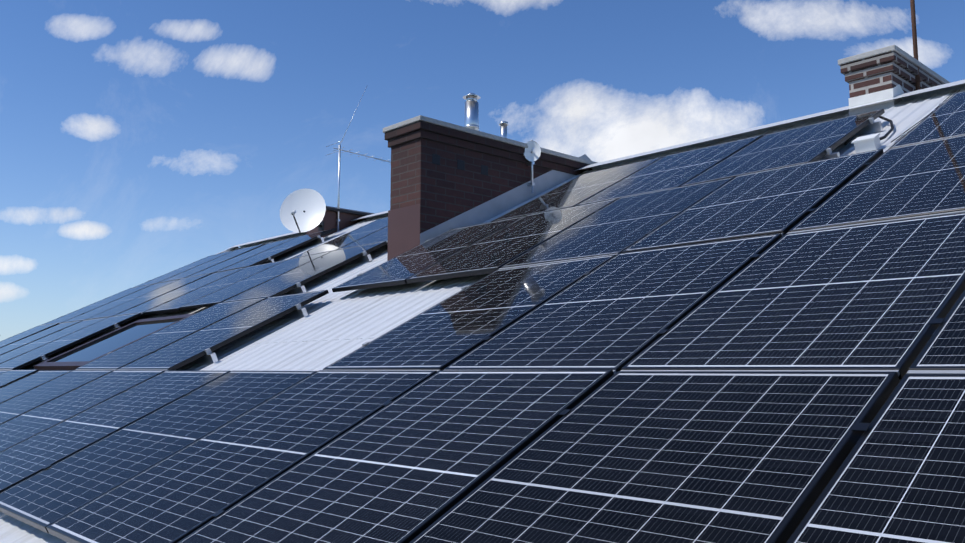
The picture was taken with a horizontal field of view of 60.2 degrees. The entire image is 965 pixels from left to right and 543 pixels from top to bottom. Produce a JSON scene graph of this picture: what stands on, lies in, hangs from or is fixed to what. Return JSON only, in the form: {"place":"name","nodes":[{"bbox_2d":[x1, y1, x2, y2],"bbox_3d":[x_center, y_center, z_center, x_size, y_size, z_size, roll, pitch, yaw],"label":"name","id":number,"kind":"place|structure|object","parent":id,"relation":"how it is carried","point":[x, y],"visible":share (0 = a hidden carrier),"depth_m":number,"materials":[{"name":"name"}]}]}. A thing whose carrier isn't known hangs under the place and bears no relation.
{"place":"outdoors","nodes":[
{"label":"outdoors","id":0,"kind":"place"},
{"bbox_2d":[0,0,964,340],"label":"sky","id":1,"kind":"structure","parent":0,"point":[142,141],"materials":[{"name":"blue"}]},
{"label":"ground","id":2,"kind":"structure","parent":0,"visible":0},
{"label":"house walls","id":3,"kind":"object","parent":2,"relation":"on","visible":0},
{"bbox_2d":[0,88,964,542],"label":"roof","id":4,"kind":"structure","parent":3,"relation":"on","point":[354,314],"depth_m":6.55,"materials":[{"name":"white metal"}]},
{"bbox_2d":[34,313,195,369],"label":"roof window","id":5,"kind":"structure","parent":4,"relation":"in","point":[90,351],"depth_m":9.18,"materials":[{"name":"blue glass"}]},
{"bbox_2d":[280,188,325,232],"bbox_3d":[-2.637,-0.792,12.495,0.596,0.948,1.006,-5,-8,38],"label":"satellite dish","id":6,"kind":"object","parent":4,"relation":"on","point":[302,210],"visible":0.94,"depth_m":12.49,"materials":[{"name":"paint"}]},
{"bbox_2d":[306,206,374,237],"bbox_3d":[-2.200,-0.473,13.548,1.420,1.100,0.660,6,-9,-43],"label":"chimney","id":7,"kind":"object","parent":4,"relation":"on","point":[346,216],"visible":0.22,"depth_m":13.20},
{"bbox_2d":[326,85,390,231],"bbox_3d":[-1.910,-1.776,13.603,1.250,2.601,0.480,6,-9,-43],"label":"yagi aerial","id":8,"kind":"object","parent":4,"relation":"on","point":[338,203],"visible":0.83,"depth_m":13.23,"materials":[{"name":"metal"}]},
{"bbox_2d":[58,145,891,352],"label":"roof sheet laps","id":9,"kind":"object","parent":4,"relation":"on","point":[376,336],"depth_m":6.14,"materials":[{"name":"grey metal"}]},
{"bbox_2d":[0,102,964,516],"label":"panel clamps","id":10,"kind":"object","parent":4,"relation":"on","point":[872,126],"visible":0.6,"depth_m":5.58,"materials":[{"name":"metal"}]},
{"bbox_2d":[0,370,38,387],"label":"solar panel","id":11,"kind":"object","parent":10,"relation":"attached to","point":[8,377],"visible":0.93,"depth_m":8.70,"materials":[{"name":"blue"}]},
{"bbox_2d":[0,323,58,347],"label":"solar panel","id":12,"kind":"object","parent":10,"relation":"attached to","point":[20,336],"visible":0.89,"depth_m":12.74,"materials":[{"name":"blue"}]},
{"bbox_2d":[0,370,71,402],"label":"solar panel","id":13,"kind":"object","parent":10,"relation":"attached to","point":[21,385],"visible":0.86,"depth_m":7.95,"materials":[{"name":"blue"}]},
{"bbox_2d":[0,320,82,354],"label":"solar panel","id":14,"kind":"object","parent":10,"relation":"attached to","point":[29,339],"visible":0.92,"depth_m":11.92,"materials":[{"name":"blue"}]},
{"bbox_2d":[0,317,107,363],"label":"solar panel","id":15,"kind":"object","parent":10,"relation":"attached to","point":[14,353],"visible":0.75,"depth_m":11.09,"materials":[{"name":"blue"}]},
{"bbox_2d":[0,370,113,423],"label":"solar panel","id":16,"kind":"object","parent":10,"relation":"attached to","point":[27,401],"visible":0.8,"depth_m":7.10,"materials":[{"name":"blue"}]},
{"bbox_2d":[0,313,140,369],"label":"solar panel","id":17,"kind":"object","parent":10,"relation":"attached to","point":[56,346],"visible":0.94,"depth_m":10.14,"materials":[{"name":"blue"}]},
{"bbox_2d":[0,370,165,451],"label":"solar panel","id":18,"kind":"object","parent":10,"relation":"attached to","point":[41,418],"visible":0.92,"depth_m":6.26,"materials":[{"name":"blue"}]},
{"bbox_2d":[42,284,152,324],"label":"solar panel","id":19,"kind":"object","parent":10,"relation":"attached to","point":[78,312],"visible":0.82,"depth_m":13.58,"materials":[{"name":"blue"}]},
{"bbox_2d":[0,371,229,492],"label":"solar panel","id":20,"kind":"object","parent":10,"relation":"attached to","point":[33,455],"visible":0.88,"depth_m":5.37,"materials":[{"name":"blue"}]},
{"bbox_2d":[62,279,178,322],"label":"solar panel","id":21,"kind":"object","parent":10,"relation":"attached to","point":[110,305],"visible":0.58,"depth_m":12.82,"materials":[{"name":"blue"}]},
{"bbox_2d":[85,273,211,319],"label":"solar panel","id":22,"kind":"object","parent":10,"relation":"attached to","point":[144,298],"visible":0.79,"depth_m":12.02,"materials":[{"name":"blue"}]},
{"bbox_2d":[0,371,316,533],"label":"solar panel","id":23,"kind":"object","parent":10,"relation":"attached to","point":[43,499],"visible":0.94,"depth_m":4.52,"materials":[{"name":"blue"}]},
{"bbox_2d":[76,297,267,369],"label":"solar panel","id":24,"kind":"object","parent":10,"relation":"attached to","point":[117,359],"visible":0.87,"depth_m":7.90,"materials":[{"name":"blue"}]},
{"bbox_2d":[114,267,245,315],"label":"solar panel","id":25,"kind":"object","parent":10,"relation":"attached to","point":[173,294],"visible":0.84,"depth_m":11.27,"materials":[{"name":"blue"}]},
{"bbox_2d":[135,250,234,286],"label":"solar panel","id":26,"kind":"object","parent":10,"relation":"attached to","point":[181,270],"visible":0.76,"depth_m":14.63,"materials":[{"name":"blue"}]},
{"bbox_2d":[158,243,265,282],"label":"solar panel","id":27,"kind":"object","parent":10,"relation":"attached to","point":[213,262],"visible":0.79,"depth_m":13.85,"materials":[{"name":"blue"}]},
{"bbox_2d":[143,260,284,314],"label":"solar panel","id":28,"kind":"object","parent":10,"relation":"attached to","point":[174,305],"visible":0.82,"depth_m":10.48,"materials":[{"name":"blue"}]},
{"bbox_2d":[118,290,328,370],"bbox_3d":[-2.224,0.509,7.207,1.034,0.035,1.562,-7,17,46],"label":"solar panel","id":29,"kind":"object","parent":10,"relation":"attached to","point":[195,345],"visible":0.87,"depth_m":7.08,"materials":[{"name":"blue"}]},
{"bbox_2d":[185,237,295,277],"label":"solar panel","id":30,"kind":"object","parent":10,"relation":"attached to","point":[236,259],"visible":0.74,"depth_m":13.09,"materials":[{"name":"blue"}]},
{"bbox_2d":[46,370,436,542],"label":"solar panel","id":31,"kind":"object","parent":10,"relation":"attached to","point":[179,495],"visible":0.9,"depth_m":3.75,"materials":[{"name":"blue"}]},
{"bbox_2d":[179,251,330,309],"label":"solar panel","id":32,"kind":"object","parent":10,"relation":"attached to","point":[241,286],"visible":0.87,"depth_m":9.69,"materials":[{"name":"blue"}]},
{"bbox_2d":[215,228,335,272],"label":"solar panel","id":33,"kind":"object","parent":10,"relation":"attached to","point":[277,250],"visible":0.92,"depth_m":12.24,"materials":[{"name":"blue"}]},
{"bbox_2d":[221,241,386,302],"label":"solar panel","id":34,"kind":"object","parent":10,"relation":"attached to","point":[279,285],"visible":0.84,"depth_m":8.91,"materials":[{"name":"blue"}]},
{"bbox_2d":[290,217,387,258],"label":"solar panel","id":35,"kind":"object","parent":10,"relation":"attached to","point":[354,235],"visible":0.6,"depth_m":10.72,"materials":[{"name":"blue"}]},
{"bbox_2d":[337,226,387,249],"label":"solar panel","id":36,"kind":"object","parent":10,"relation":"attached to","point":[380,235],"visible":0.24,"depth_m":9.87,"materials":[{"name":"blue"}]},
{"bbox_2d":[177,370,613,542],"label":"solar panel","id":37,"kind":"object","parent":10,"relation":"attached to","point":[411,464],"visible":0.92,"depth_m":3.08,"materials":[{"name":"black"}]},
{"bbox_2d":[332,216,524,291],"bbox_3d":[-0.462,-0.163,7.497,1.034,0.035,1.562,-7,17,46],"label":"solar panel","id":38,"kind":"object","parent":10,"relation":"attached to","point":[400,269],"visible":0.9,"depth_m":7.39,"materials":[{"name":"blue"}]},
{"bbox_2d":[323,255,615,369],"bbox_3d":[-0.046,0.243,4.916,1.034,0.037,1.562,-7,16,46],"label":"solar panel","id":39,"kind":"object","parent":10,"relation":"attached to","point":[445,333],"visible":0.87,"depth_m":4.80,"materials":[{"name":"blue"}]},
{"bbox_2d":[406,198,617,282],"bbox_3d":[0.263,-0.255,6.731,1.034,0.036,1.562,-7,17,46],"label":"solar panel","id":40,"kind":"object","parent":10,"relation":"attached to","point":[495,251],"visible":0.84,"depth_m":6.61,"materials":[{"name":"blue"}]},
{"bbox_2d":[491,156,663,221],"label":"solar panel","id":41,"kind":"object","parent":10,"relation":"attached to","point":[577,190],"visible":0.87,"depth_m":8.08,"materials":[{"name":"blue"}]},
{"bbox_2d":[443,233,781,371],"bbox_3d":[0.681,0.152,4.152,1.034,0.035,1.562,-7,17,46],"label":"solar panel","id":42,"kind":"object","parent":10,"relation":"attached to","point":[618,312],"visible":0.82,"depth_m":4.03,"materials":[{"name":"blue"}]},
{"bbox_2d":[500,177,734,267],"bbox_3d":[0.990,-0.345,5.965,1.034,0.037,1.562,-7,17,46],"label":"solar panel","id":43,"kind":"object","parent":10,"relation":"attached to","point":[619,225],"visible":0.76,"depth_m":5.88,"materials":[{"name":"blue"}]},
{"bbox_2d":[409,371,899,542],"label":"solar panel","id":44,"kind":"object","parent":10,"relation":"attached to","point":[689,456],"visible":0.96,"depth_m":2.42,"materials":[{"name":"black"}]},
{"bbox_2d":[576,135,762,205],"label":"solar panel","id":45,"kind":"object","parent":10,"relation":"attached to","point":[673,170],"visible":0.76,"depth_m":7.32,"materials":[{"name":"blue"}]},
{"bbox_2d":[622,149,883,252],"bbox_3d":[1.711,-0.439,5.203,1.034,0.035,1.562,-7,17,46],"label":"solar panel","id":46,"kind":"object","parent":10,"relation":"attached to","point":[783,200],"visible":0.82,"depth_m":5.08,"materials":[{"name":"blue"}]},
{"bbox_2d":[680,109,884,186],"bbox_3d":[2.401,-0.977,6.622,1.034,0.036,1.562,-7,16,46],"label":"solar panel","id":47,"kind":"object","parent":10,"relation":"attached to","point":[798,145],"visible":0.92,"depth_m":6.52,"materials":[{"name":"blue"}]},
{"bbox_2d":[621,212,964,379],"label":"solar panel","id":48,"kind":"object","parent":10,"relation":"attached to","point":[877,296],"visible":0.83,"depth_m":3.22,"materials":[{"name":"black"}]},
{"bbox_2d":[787,374,964,542],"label":"solar panel","id":49,"kind":"object","parent":10,"relation":"attached to","point":[898,476],"visible":1,"depth_m":1.99,"materials":[{"name":"black"}]},
{"bbox_2d":[788,135,964,231],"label":"solar panel","id":50,"kind":"object","parent":10,"relation":"attached to","point":[921,179],"visible":0.9,"depth_m":4.39,"materials":[{"name":"blue"}]},
{"bbox_2d":[889,91,964,148],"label":"solar panel","id":51,"kind":"object","parent":10,"relation":"attached to","point":[946,119],"visible":0.93,"depth_m":5.52,"materials":[{"name":"blue"}]},
{"bbox_2d":[908,290,964,370],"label":"solar panel","id":52,"kind":"object","parent":10,"relation":"attached to","point":[943,348],"visible":0.8,"depth_m":2.54,"materials":[{"name":"black"}]},
{"bbox_2d":[383,115,596,244],"bbox_3d":[0.236,-0.556,9.435,2.950,1.901,0.630,6,-9,-43],"label":"chimney","id":53,"kind":"object","parent":4,"relation":"on","point":[446,176],"visible":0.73,"depth_m":8.69,"materials":[{"name":"brick"}]},
{"bbox_2d":[387,204,419,260],"bbox_3d":[-0.800,-0.371,8.429,0.001,0.570,0.528,6,-9,-43],"label":"chimney flashing","id":54,"kind":"object","parent":53,"relation":"attached to","point":[403,229],"visible":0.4,"depth_m":8.44,"materials":[{"name":"metal"}]},
{"bbox_2d":[463,93,507,137],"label":"flue pipes","id":55,"kind":"object","parent":53,"relation":"on","point":[471,112],"visible":0.71,"depth_m":9.19,"materials":[{"name":"silver metal"}]},
{"bbox_2d":[524,140,540,192],"bbox_3d":[0.542,-1.190,9.327,0.179,0.600,0.142,-6,-9,42],"label":"satellite dish","id":56,"kind":"object","parent":53,"relation":"attached to","point":[532,152],"visible":0.98,"depth_m":9.35,"materials":[{"name":"paint"}]},
{"bbox_2d":[217,80,964,253],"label":"roof trim","id":57,"kind":"structure","parent":4,"relation":"attached to","point":[938,89],"depth_m":8.61,"materials":[{"name":"grey metal"}]},
{"bbox_2d":[851,133,880,152],"bbox_3d":[2.760,-0.919,5.978,0.151,0.140,0.160,6,-9,-43],"label":"junction box","id":58,"kind":"object","parent":4,"relation":"on","point":[871,142],"visible":0.93,"depth_m":5.94,"materials":[{"name":"white plastic"}]},
{"bbox_2d":[838,45,949,115],"bbox_3d":[4.004,-1.369,7.975,1.490,1.119,0.510,6,-9,-43],"label":"chimney","id":59,"kind":"object","parent":4,"relation":"on","point":[884,73],"visible":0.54,"depth_m":7.55,"materials":[{"name":"brick"}]},
{"bbox_2d":[910,0,921,89],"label":"lightning rod","id":60,"kind":"object","parent":59,"relation":"attached to","point":[918,79],"visible":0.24,"depth_m":7.79,"materials":[{"name":"grey metal"}]},
{"bbox_2d":[844,90,959,144],"bbox_3d":[3.282,-1.204,6.630,1.479,0.722,0.584,6,-9,-43],"label":"cable","id":61,"kind":"object","parent":4,"relation":"on","point":[882,137],"visible":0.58,"depth_m":6.39,"materials":[{"name":"black rubber"}]}
]}

